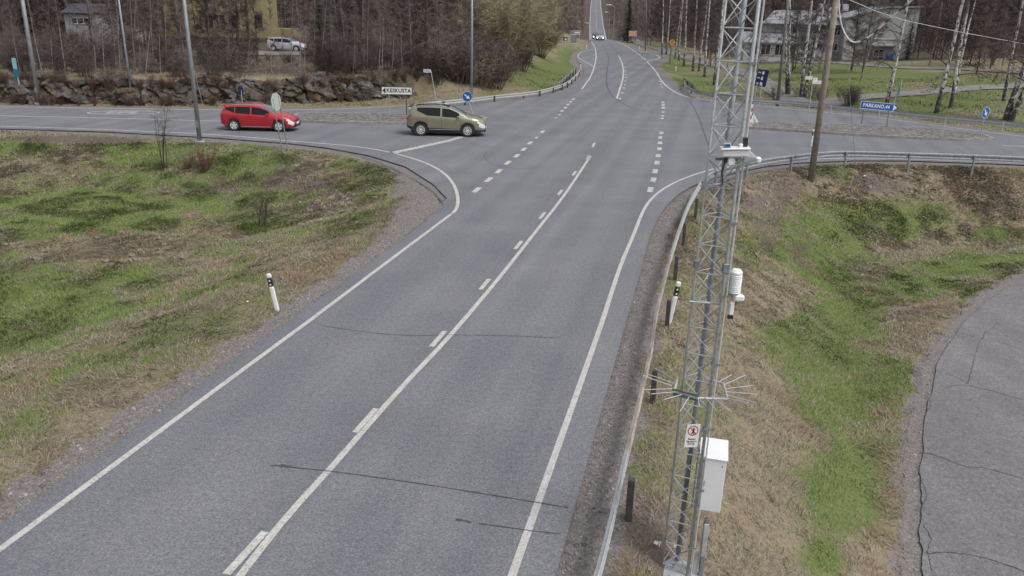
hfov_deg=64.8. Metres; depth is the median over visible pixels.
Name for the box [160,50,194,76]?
hedge bush
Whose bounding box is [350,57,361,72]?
hedge bush
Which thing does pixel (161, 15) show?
bare tree
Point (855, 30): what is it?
bare tree
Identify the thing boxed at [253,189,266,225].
sapling
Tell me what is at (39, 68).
hedge bush
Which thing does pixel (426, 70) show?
street name sign
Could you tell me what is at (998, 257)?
grass
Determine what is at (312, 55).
hedge bush
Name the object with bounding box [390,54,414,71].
hedge bush
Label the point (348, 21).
spruce
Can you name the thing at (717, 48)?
birch
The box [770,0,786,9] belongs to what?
bare tree
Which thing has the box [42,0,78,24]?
bare tree
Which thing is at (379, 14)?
young tree
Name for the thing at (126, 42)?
hedge bush
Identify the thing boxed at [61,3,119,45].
white house
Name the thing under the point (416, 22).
bare tree
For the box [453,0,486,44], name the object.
bare tree
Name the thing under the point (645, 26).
lamp post
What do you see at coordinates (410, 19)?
bare tree
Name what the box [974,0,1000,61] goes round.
bare tree
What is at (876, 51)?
window
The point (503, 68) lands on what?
bare bush
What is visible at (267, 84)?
creeping brush
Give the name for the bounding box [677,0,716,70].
birch
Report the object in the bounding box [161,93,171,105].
creeping brush
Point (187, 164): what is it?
bare shrub
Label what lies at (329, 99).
creeping brush
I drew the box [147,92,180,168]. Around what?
sapling
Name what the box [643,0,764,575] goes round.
weather mast
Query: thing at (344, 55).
hedge bush
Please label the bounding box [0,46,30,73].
hedge bush
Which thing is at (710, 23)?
bare tree
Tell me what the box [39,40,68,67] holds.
hedge bush
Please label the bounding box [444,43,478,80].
bare bush
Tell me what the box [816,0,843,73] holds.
bare tree
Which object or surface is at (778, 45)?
window
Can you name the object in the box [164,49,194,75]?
hedge bush
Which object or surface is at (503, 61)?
bare bush
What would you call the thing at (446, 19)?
bare tree
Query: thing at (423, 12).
bare tree
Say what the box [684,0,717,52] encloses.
bare tree
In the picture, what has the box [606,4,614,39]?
lamp post
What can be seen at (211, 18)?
bare tree
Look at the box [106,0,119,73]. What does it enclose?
young tree
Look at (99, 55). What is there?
hedge bush
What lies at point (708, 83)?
grass
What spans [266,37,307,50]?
parked car
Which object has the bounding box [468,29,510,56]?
bare bush
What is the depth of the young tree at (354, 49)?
63.94 m
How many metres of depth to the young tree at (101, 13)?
63.48 m
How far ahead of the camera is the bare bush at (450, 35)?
75.09 m
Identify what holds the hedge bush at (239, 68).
on the ground at (560, 60)
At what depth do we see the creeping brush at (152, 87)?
57.68 m
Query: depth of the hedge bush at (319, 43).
66.90 m
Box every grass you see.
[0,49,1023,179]
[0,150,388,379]
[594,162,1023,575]
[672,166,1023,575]
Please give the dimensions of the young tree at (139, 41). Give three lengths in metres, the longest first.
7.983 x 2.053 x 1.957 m
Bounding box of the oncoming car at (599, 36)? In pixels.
[596,33,604,39]
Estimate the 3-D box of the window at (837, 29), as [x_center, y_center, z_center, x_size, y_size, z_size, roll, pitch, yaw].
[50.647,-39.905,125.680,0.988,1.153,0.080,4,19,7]
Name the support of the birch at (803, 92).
on the ground at (560, 60)
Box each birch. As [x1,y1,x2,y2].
[554,1,568,43]
[649,0,677,54]
[655,0,679,54]
[661,0,695,60]
[665,0,690,58]
[666,0,705,66]
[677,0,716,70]
[681,0,723,70]
[687,0,726,76]
[692,0,749,84]
[763,0,808,93]
[778,0,851,97]
[846,0,943,102]
[887,0,1018,113]
[920,0,997,107]
[981,0,1023,100]
[983,0,1023,121]
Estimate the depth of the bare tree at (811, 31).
90.62 m
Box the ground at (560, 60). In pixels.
[0,0,1023,575]
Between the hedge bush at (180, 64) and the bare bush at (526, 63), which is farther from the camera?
the bare bush at (526, 63)
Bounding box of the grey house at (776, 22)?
[740,3,923,61]
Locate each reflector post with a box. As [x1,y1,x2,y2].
[266,273,279,310]
[669,281,680,323]
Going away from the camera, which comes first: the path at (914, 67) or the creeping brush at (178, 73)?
the creeping brush at (178, 73)
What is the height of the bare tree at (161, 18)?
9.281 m
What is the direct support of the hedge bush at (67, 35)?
on the ground at (560, 60)
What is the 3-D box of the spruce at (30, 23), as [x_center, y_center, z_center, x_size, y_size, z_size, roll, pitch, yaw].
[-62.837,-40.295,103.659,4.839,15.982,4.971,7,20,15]
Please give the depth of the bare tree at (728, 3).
152.04 m
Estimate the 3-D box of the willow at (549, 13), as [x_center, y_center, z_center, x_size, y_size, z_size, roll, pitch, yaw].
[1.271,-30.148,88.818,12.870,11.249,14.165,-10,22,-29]
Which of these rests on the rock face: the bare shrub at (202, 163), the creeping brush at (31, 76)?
the creeping brush at (31, 76)
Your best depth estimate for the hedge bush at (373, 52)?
69.28 m
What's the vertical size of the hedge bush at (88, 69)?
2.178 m
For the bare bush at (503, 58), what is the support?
on the ground at (560, 60)
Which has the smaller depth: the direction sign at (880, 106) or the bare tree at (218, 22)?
the direction sign at (880, 106)
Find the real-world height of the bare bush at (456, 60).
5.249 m
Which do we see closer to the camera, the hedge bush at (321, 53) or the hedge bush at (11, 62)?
the hedge bush at (11, 62)
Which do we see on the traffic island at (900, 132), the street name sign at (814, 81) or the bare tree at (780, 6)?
the street name sign at (814, 81)
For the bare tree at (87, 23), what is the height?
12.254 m
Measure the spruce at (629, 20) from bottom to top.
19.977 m
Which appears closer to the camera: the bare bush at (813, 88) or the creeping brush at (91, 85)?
the creeping brush at (91, 85)
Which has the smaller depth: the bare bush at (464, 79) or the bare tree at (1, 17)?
the bare bush at (464, 79)
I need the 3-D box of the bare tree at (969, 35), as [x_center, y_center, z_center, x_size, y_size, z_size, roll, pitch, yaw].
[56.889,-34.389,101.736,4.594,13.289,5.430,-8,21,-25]
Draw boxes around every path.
[186,50,391,54]
[631,36,1023,106]
[783,61,1019,72]
[919,279,1023,575]
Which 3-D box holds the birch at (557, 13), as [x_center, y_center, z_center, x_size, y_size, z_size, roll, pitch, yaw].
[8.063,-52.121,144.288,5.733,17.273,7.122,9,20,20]
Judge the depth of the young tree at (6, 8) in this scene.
56.62 m
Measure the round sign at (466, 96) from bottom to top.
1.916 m
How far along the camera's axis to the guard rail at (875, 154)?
40.30 m
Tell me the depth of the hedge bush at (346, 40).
66.46 m
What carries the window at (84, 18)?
in the white house at (68, 22)
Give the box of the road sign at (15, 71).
[11,58,22,100]
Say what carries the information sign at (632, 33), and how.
on the ground at (560, 60)
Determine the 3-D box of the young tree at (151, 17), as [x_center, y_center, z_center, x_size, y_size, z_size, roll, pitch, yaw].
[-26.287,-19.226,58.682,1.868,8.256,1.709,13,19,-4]
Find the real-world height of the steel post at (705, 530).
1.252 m
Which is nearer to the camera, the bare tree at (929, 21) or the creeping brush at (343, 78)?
the creeping brush at (343, 78)
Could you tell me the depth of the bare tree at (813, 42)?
99.82 m
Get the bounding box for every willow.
[447,0,550,54]
[466,0,583,62]
[531,13,572,57]
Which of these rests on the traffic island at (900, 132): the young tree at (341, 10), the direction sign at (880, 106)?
the direction sign at (880, 106)
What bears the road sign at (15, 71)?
on the ground at (560, 60)
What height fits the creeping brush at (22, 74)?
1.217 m
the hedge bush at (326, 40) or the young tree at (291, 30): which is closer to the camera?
the young tree at (291, 30)
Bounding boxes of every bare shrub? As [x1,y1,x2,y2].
[179,152,197,168]
[188,144,220,172]
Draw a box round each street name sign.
[423,69,435,98]
[805,76,821,123]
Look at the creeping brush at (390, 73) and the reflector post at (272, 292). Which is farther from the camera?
the creeping brush at (390, 73)
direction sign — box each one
[382,86,411,114]
[570,30,580,47]
[570,34,576,47]
[859,101,896,125]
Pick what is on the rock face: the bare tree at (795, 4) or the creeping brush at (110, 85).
the creeping brush at (110, 85)
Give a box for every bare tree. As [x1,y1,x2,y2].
[0,0,9,30]
[28,0,59,38]
[32,0,63,34]
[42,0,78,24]
[51,0,83,26]
[65,0,111,50]
[88,0,152,60]
[90,0,123,40]
[105,0,145,33]
[115,0,150,49]
[120,1,162,50]
[145,0,177,39]
[148,0,176,38]
[166,0,196,48]
[168,0,198,46]
[177,0,229,45]
[183,0,206,55]
[195,0,219,43]
[196,0,236,41]
[205,0,236,43]
[210,0,247,37]
[219,0,245,43]
[219,0,257,44]
[227,0,259,47]
[234,0,259,43]
[240,0,266,56]
[277,0,297,36]
[285,0,319,26]
[287,0,310,22]
[296,0,320,52]
[315,0,344,40]
[319,0,350,49]
[331,0,361,36]
[332,0,388,31]
[342,0,377,53]
[342,0,388,52]
[364,0,405,59]
[368,0,393,41]
[387,0,406,50]
[389,0,410,41]
[389,1,436,36]
[391,0,419,35]
[393,0,425,50]
[394,0,432,43]
[396,0,430,43]
[398,0,430,50]
[402,0,444,44]
[416,0,438,37]
[416,0,440,41]
[429,0,450,43]
[431,1,456,45]
[434,0,461,40]
[440,0,467,42]
[441,0,475,42]
[443,0,467,35]
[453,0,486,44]
[644,0,660,41]
[652,0,663,42]
[654,0,669,44]
[656,0,674,48]
[656,0,678,43]
[681,0,701,47]
[684,0,706,39]
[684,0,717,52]
[698,0,726,58]
[699,0,721,64]
[704,0,722,65]
[708,1,730,63]
[712,1,736,38]
[717,0,738,67]
[723,1,738,51]
[737,0,754,31]
[742,1,767,66]
[744,0,780,71]
[745,0,770,31]
[767,0,782,15]
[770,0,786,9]
[784,0,809,9]
[784,0,809,70]
[790,0,807,68]
[794,1,821,71]
[800,0,823,69]
[801,0,842,73]
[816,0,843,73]
[838,0,848,13]
[842,0,871,69]
[842,0,881,71]
[845,0,860,11]
[845,0,889,72]
[846,0,896,79]
[912,0,955,65]
[913,0,931,34]
[918,0,932,41]
[920,0,943,50]
[944,2,972,59]
[947,0,983,63]
[954,3,982,52]
[962,0,987,65]
[967,0,1000,74]
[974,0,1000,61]
[980,0,1012,64]
[982,0,999,58]
[983,0,1013,65]
[984,0,1021,64]
[985,0,1009,68]
[998,0,1023,64]
[1006,23,1023,56]
[1008,1,1023,49]
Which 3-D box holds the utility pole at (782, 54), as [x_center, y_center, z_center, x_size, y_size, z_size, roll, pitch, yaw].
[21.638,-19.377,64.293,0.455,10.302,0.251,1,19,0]
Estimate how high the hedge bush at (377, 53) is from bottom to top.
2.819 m
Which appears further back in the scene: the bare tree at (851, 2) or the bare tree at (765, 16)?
the bare tree at (851, 2)
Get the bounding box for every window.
[70,17,87,23]
[760,44,770,54]
[774,44,781,54]
[834,28,840,35]
[873,49,884,58]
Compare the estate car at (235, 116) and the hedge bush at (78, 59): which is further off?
the hedge bush at (78, 59)
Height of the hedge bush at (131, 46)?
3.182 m
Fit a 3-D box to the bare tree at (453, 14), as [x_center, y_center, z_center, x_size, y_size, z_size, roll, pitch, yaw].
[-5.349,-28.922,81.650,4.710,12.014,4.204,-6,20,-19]
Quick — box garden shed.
[127,28,147,41]
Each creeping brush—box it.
[0,69,8,84]
[3,91,16,104]
[11,91,25,104]
[17,68,29,79]
[23,71,39,82]
[34,91,48,104]
[46,92,58,105]
[51,71,68,81]
[51,72,65,83]
[54,96,63,105]
[67,89,87,105]
[72,79,81,88]
[84,76,96,88]
[87,78,97,89]
[89,95,99,105]
[93,64,114,85]
[104,77,115,90]
[116,70,131,84]
[121,92,131,105]
[122,92,135,105]
[132,95,144,105]
[133,78,143,88]
[145,73,154,82]
[147,80,155,90]
[155,75,168,87]
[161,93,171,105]
[165,73,176,86]
[166,92,181,105]
[169,65,188,85]
[179,92,190,104]
[181,71,190,83]
[207,92,218,105]
[207,92,220,104]
[212,71,222,83]
[225,73,236,85]
[259,90,279,104]
[260,92,270,103]
[261,78,272,88]
[264,75,279,89]
[290,74,303,87]
[298,69,313,82]
[308,91,318,102]
[313,73,329,88]
[324,71,337,85]
[325,93,333,102]
[333,70,343,81]
[335,91,344,102]
[338,72,347,83]
[342,71,354,84]
[344,91,353,101]
[348,69,364,87]
[357,82,377,100]
[363,68,375,80]
[371,67,381,81]
[378,68,391,83]
[384,67,395,80]
[386,62,408,81]
[397,61,416,82]
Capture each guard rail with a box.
[408,71,579,108]
[558,66,576,88]
[593,180,700,575]
[683,78,696,93]
[684,80,1023,131]
[707,151,1023,185]
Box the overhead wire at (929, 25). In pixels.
[850,0,1023,43]
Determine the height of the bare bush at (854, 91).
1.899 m
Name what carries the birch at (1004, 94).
on the ground at (560, 60)
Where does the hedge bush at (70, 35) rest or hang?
on the ground at (560, 60)
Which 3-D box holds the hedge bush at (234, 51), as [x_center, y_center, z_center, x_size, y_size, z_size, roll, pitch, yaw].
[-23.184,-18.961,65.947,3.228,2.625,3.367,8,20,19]
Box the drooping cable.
[838,0,912,42]
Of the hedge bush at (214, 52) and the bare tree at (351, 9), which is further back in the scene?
the bare tree at (351, 9)
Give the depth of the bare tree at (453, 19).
98.55 m
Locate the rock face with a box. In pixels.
[0,71,416,105]
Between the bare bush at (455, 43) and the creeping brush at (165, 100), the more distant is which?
the bare bush at (455, 43)
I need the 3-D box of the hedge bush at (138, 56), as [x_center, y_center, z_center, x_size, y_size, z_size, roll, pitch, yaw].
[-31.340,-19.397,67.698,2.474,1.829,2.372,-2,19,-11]
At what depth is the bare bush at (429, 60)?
68.36 m
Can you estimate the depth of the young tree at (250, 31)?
66.33 m
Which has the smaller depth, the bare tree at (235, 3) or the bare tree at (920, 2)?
the bare tree at (235, 3)
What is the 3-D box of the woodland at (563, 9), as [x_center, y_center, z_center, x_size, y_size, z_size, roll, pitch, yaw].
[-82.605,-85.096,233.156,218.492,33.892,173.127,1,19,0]
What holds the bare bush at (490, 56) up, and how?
on the ground at (560, 60)
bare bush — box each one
[418,51,455,84]
[419,39,447,56]
[421,48,455,76]
[423,46,451,84]
[423,49,441,68]
[428,22,478,47]
[430,27,479,84]
[432,34,478,83]
[434,36,481,55]
[441,31,491,84]
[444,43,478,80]
[460,29,488,56]
[461,40,485,77]
[464,32,505,84]
[466,59,493,86]
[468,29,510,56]
[469,53,497,88]
[476,58,512,88]
[479,44,514,82]
[483,39,518,70]
[484,44,520,83]
[484,47,524,89]
[487,42,531,82]
[492,46,525,77]
[513,43,538,72]
[518,46,532,65]
[769,83,785,99]
[791,87,802,96]
[804,79,816,95]
[833,85,845,100]
[841,90,862,104]
[842,87,863,97]
[843,93,856,106]
[845,84,863,98]
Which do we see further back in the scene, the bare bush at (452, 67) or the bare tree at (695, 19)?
the bare tree at (695, 19)
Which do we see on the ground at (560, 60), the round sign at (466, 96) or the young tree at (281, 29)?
the young tree at (281, 29)
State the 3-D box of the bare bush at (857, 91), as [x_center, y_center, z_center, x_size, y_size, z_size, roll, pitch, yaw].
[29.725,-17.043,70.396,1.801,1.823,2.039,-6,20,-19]
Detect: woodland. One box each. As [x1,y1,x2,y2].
[0,0,311,40]
[0,0,579,37]
[428,0,909,40]
[619,0,1023,47]
[809,0,1023,59]
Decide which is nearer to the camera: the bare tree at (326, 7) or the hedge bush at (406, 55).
the hedge bush at (406, 55)
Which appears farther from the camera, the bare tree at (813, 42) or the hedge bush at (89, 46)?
the bare tree at (813, 42)
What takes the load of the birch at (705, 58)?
on the ground at (560, 60)
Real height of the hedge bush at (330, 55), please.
3.418 m
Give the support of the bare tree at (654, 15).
on the ground at (560, 60)
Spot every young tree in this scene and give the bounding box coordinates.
[0,0,27,71]
[25,0,52,73]
[42,0,59,71]
[46,0,70,71]
[63,0,80,38]
[79,0,101,73]
[89,0,111,68]
[103,0,128,70]
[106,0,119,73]
[124,1,141,66]
[127,0,146,67]
[136,0,158,76]
[143,1,164,70]
[150,0,164,72]
[159,1,178,69]
[168,0,184,49]
[221,0,233,50]
[243,1,258,68]
[259,0,278,72]
[273,0,287,69]
[283,0,303,70]
[288,0,305,74]
[294,0,313,71]
[307,0,318,71]
[313,0,333,70]
[326,4,337,49]
[329,0,350,70]
[343,0,358,73]
[355,1,371,73]
[359,0,379,73]
[369,0,386,74]
[373,0,389,71]
[387,0,400,71]
[396,3,407,69]
[401,0,421,81]
[421,10,432,81]
[428,0,445,73]
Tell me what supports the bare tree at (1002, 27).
on the ground at (560, 60)
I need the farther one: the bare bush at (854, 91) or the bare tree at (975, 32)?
the bare tree at (975, 32)
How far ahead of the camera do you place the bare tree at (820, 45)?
97.81 m
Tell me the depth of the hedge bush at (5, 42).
63.03 m
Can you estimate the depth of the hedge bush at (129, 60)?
64.80 m
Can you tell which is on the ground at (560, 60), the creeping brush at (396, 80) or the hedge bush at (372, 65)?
the hedge bush at (372, 65)
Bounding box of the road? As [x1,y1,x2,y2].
[0,0,1023,575]
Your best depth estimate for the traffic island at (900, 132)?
51.84 m
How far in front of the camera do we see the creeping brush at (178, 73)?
57.84 m
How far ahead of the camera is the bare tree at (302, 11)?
153.51 m
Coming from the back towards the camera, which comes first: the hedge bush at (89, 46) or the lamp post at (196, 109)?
the hedge bush at (89, 46)
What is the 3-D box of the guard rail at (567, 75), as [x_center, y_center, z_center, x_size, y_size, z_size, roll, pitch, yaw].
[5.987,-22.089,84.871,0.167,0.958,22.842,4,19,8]
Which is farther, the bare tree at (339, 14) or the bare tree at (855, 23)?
the bare tree at (855, 23)
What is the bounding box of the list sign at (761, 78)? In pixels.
[754,69,768,104]
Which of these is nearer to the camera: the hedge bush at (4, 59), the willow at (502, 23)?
the hedge bush at (4, 59)
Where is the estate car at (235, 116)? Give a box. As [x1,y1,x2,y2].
[220,102,300,131]
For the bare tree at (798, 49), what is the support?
on the ground at (560, 60)
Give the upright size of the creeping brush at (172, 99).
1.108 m
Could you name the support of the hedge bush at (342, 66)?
on the ground at (560, 60)
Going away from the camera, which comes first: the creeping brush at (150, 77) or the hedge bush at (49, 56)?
the creeping brush at (150, 77)
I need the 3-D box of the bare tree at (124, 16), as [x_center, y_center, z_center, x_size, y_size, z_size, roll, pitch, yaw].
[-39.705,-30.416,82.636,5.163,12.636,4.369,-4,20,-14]
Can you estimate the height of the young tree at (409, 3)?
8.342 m
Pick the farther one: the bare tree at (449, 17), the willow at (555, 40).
the willow at (555, 40)
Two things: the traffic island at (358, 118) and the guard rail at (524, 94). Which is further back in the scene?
the guard rail at (524, 94)
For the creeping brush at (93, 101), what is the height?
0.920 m
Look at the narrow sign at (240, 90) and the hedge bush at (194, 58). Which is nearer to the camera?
the narrow sign at (240, 90)
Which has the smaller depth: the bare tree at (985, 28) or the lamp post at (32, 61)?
the lamp post at (32, 61)
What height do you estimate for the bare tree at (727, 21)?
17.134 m
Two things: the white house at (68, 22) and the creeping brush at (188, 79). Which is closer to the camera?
the creeping brush at (188, 79)
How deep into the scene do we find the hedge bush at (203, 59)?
60.70 m
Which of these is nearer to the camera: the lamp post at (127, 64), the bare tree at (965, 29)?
the lamp post at (127, 64)
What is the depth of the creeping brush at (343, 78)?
62.32 m
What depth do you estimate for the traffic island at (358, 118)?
52.26 m
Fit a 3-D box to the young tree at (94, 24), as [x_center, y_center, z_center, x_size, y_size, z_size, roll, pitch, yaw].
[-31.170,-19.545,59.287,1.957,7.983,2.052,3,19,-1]
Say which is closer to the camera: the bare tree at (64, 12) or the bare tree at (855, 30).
the bare tree at (855, 30)
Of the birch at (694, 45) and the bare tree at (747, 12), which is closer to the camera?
the birch at (694, 45)
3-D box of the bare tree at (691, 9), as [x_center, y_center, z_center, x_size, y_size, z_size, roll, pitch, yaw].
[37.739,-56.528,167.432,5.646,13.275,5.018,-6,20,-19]
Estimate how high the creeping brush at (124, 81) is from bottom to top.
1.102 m
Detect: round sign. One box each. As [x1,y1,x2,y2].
[462,91,472,113]
[980,107,989,134]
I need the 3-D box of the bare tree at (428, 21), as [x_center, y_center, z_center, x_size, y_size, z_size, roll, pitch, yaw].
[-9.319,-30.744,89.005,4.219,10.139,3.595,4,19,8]
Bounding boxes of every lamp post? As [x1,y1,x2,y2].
[20,0,43,104]
[118,0,131,87]
[182,0,204,143]
[470,0,474,102]
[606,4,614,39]
[645,0,646,50]
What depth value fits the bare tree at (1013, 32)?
102.90 m
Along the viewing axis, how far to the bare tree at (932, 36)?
105.53 m
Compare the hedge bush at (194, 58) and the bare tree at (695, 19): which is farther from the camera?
the bare tree at (695, 19)
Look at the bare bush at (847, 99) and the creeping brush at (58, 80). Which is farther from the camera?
the bare bush at (847, 99)
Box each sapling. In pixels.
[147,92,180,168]
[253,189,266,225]
[255,182,273,224]
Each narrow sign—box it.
[238,86,242,101]
[886,81,901,123]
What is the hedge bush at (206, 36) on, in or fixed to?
on the ground at (560, 60)
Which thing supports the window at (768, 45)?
in the grey house at (776, 22)
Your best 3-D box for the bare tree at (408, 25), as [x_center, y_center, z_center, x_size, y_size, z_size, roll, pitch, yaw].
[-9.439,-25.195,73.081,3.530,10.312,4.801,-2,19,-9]
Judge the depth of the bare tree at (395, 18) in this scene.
93.94 m
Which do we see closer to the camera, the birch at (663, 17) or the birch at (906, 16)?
the birch at (906, 16)
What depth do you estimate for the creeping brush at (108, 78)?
56.99 m
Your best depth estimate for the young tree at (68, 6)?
66.31 m
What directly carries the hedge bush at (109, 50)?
on the ground at (560, 60)
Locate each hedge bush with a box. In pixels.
[0,23,44,71]
[0,33,21,64]
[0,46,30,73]
[0,49,13,68]
[3,50,28,69]
[22,27,55,58]
[24,38,52,69]
[35,27,74,74]
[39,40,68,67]
[43,52,69,75]
[52,25,87,46]
[53,30,87,52]
[53,33,83,55]
[55,23,86,46]
[58,28,103,72]
[60,45,91,69]
[63,46,92,76]
[67,37,102,71]
[68,51,100,77]
[72,27,100,44]
[82,42,108,67]
[90,38,128,66]
[94,49,122,74]
[106,22,138,57]
[117,29,152,60]
[120,51,138,68]
[124,47,160,71]
[126,34,146,52]
[127,48,148,65]
[143,33,175,64]
[149,40,176,71]
[150,30,181,55]
[152,41,187,66]
[154,39,186,67]
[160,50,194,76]
[163,51,182,75]
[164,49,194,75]
[168,24,196,48]
[184,50,199,65]
[187,35,213,64]
[192,44,226,74]
[200,41,237,75]
[200,58,224,75]
[201,25,234,61]
[205,33,241,68]
[207,41,249,69]
[208,44,233,66]
[218,27,248,64]
[219,51,257,77]
[233,33,260,55]
[236,40,249,64]
[241,41,258,53]
[244,49,253,61]
[279,51,289,63]
[300,36,330,71]
[306,28,348,70]
[310,41,345,70]
[311,38,353,73]
[312,33,345,46]
[312,38,343,75]
[315,25,356,57]
[323,49,349,74]
[326,40,353,73]
[326,51,356,73]
[334,50,354,74]
[341,52,359,72]
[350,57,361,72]
[351,41,365,69]
[352,56,373,72]
[356,28,373,54]
[356,40,379,61]
[357,34,390,68]
[358,47,381,73]
[371,38,398,69]
[371,39,388,65]
[377,41,410,66]
[383,39,411,68]
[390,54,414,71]
[396,43,426,74]
[397,35,425,53]
[397,36,435,78]
[402,49,432,76]
[406,42,433,71]
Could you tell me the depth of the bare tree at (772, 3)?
146.18 m
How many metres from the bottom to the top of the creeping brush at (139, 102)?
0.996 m
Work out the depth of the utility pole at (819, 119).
37.47 m
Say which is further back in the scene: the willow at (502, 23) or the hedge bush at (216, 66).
the willow at (502, 23)
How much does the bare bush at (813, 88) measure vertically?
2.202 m
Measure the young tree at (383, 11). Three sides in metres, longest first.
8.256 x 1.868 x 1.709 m
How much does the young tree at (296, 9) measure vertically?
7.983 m
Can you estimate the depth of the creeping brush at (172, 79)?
57.95 m
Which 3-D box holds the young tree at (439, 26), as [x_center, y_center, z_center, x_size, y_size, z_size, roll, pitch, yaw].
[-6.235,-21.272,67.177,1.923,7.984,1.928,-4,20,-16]
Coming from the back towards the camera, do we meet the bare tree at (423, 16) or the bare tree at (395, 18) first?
the bare tree at (395, 18)
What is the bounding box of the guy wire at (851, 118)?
[842,2,859,218]
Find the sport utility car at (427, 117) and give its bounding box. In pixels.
[407,102,485,136]
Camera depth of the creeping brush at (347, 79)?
62.35 m
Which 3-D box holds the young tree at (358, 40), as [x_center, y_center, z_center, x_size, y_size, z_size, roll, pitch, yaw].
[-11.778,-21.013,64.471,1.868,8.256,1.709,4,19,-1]
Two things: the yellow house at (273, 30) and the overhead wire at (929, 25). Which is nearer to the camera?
the overhead wire at (929, 25)
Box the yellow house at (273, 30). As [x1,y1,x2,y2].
[158,0,302,41]
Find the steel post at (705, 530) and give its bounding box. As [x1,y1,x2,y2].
[698,517,708,575]
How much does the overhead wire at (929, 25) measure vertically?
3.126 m
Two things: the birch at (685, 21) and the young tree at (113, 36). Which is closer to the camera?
the young tree at (113, 36)
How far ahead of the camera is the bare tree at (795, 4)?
137.97 m
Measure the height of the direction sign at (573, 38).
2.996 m
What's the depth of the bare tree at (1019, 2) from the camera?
145.80 m
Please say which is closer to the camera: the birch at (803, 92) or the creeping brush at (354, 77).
the creeping brush at (354, 77)
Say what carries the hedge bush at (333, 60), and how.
on the ground at (560, 60)
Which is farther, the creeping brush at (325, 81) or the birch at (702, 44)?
the birch at (702, 44)
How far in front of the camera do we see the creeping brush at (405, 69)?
65.72 m
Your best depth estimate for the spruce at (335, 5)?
127.83 m
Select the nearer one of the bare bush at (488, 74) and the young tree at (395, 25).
the young tree at (395, 25)
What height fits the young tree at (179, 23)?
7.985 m
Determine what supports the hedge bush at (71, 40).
on the ground at (560, 60)
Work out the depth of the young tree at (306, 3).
64.30 m
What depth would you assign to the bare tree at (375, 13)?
85.68 m
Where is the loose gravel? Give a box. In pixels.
[0,182,954,575]
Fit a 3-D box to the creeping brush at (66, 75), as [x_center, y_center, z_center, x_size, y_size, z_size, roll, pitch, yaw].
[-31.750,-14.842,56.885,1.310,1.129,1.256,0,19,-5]
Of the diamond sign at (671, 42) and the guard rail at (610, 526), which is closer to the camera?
the guard rail at (610, 526)
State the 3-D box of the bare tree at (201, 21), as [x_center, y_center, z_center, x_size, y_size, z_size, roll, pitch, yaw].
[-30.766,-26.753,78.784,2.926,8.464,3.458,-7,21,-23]
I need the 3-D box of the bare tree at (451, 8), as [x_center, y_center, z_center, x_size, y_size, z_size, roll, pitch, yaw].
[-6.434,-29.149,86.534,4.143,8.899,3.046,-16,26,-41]
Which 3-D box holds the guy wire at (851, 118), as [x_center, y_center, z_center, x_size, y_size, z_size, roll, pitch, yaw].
[14.876,-8.183,35.502,2.564,10.923,0.034,4,19,7]
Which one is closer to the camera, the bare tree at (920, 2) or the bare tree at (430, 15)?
the bare tree at (430, 15)
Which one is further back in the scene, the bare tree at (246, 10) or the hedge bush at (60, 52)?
the bare tree at (246, 10)
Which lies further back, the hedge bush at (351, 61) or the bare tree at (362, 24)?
the bare tree at (362, 24)
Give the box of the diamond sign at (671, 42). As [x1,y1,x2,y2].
[669,39,674,64]
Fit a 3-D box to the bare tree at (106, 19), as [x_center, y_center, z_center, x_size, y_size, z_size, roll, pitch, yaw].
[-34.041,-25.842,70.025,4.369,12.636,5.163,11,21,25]
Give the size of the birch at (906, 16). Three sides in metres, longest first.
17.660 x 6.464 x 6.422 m
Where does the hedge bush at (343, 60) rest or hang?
on the ground at (560, 60)
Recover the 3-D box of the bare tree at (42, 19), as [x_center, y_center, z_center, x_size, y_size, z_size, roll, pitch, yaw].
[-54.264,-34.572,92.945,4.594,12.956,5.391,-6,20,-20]
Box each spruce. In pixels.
[11,0,54,36]
[307,0,329,41]
[319,0,335,32]
[330,0,351,36]
[336,0,358,32]
[618,0,636,41]
[899,4,916,59]
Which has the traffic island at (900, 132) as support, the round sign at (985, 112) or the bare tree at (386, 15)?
the round sign at (985, 112)
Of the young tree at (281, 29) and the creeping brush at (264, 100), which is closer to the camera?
the creeping brush at (264, 100)
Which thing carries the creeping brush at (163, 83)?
on the rock face
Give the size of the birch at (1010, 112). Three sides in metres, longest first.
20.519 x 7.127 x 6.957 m
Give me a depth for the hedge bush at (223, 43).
66.18 m
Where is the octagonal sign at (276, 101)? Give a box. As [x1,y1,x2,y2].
[271,92,287,152]
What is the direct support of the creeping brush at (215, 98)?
on the ground at (560, 60)
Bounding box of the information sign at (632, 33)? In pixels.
[629,31,636,43]
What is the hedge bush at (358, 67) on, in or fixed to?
on the ground at (560, 60)
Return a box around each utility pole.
[776,0,789,105]
[808,0,837,181]
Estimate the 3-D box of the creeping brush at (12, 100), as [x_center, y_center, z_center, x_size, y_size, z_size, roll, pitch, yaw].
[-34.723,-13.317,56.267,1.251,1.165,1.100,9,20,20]
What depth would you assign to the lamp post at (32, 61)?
55.43 m
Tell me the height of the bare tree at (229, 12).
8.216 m
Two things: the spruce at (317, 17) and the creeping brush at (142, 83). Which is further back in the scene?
the spruce at (317, 17)
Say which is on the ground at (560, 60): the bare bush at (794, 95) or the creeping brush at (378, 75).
the bare bush at (794, 95)
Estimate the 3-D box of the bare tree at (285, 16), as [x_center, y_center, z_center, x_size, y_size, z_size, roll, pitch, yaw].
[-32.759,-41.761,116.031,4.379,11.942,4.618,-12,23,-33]
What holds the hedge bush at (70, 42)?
on the ground at (560, 60)
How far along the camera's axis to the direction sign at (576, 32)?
151.34 m
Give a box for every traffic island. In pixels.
[294,112,486,123]
[749,122,995,140]

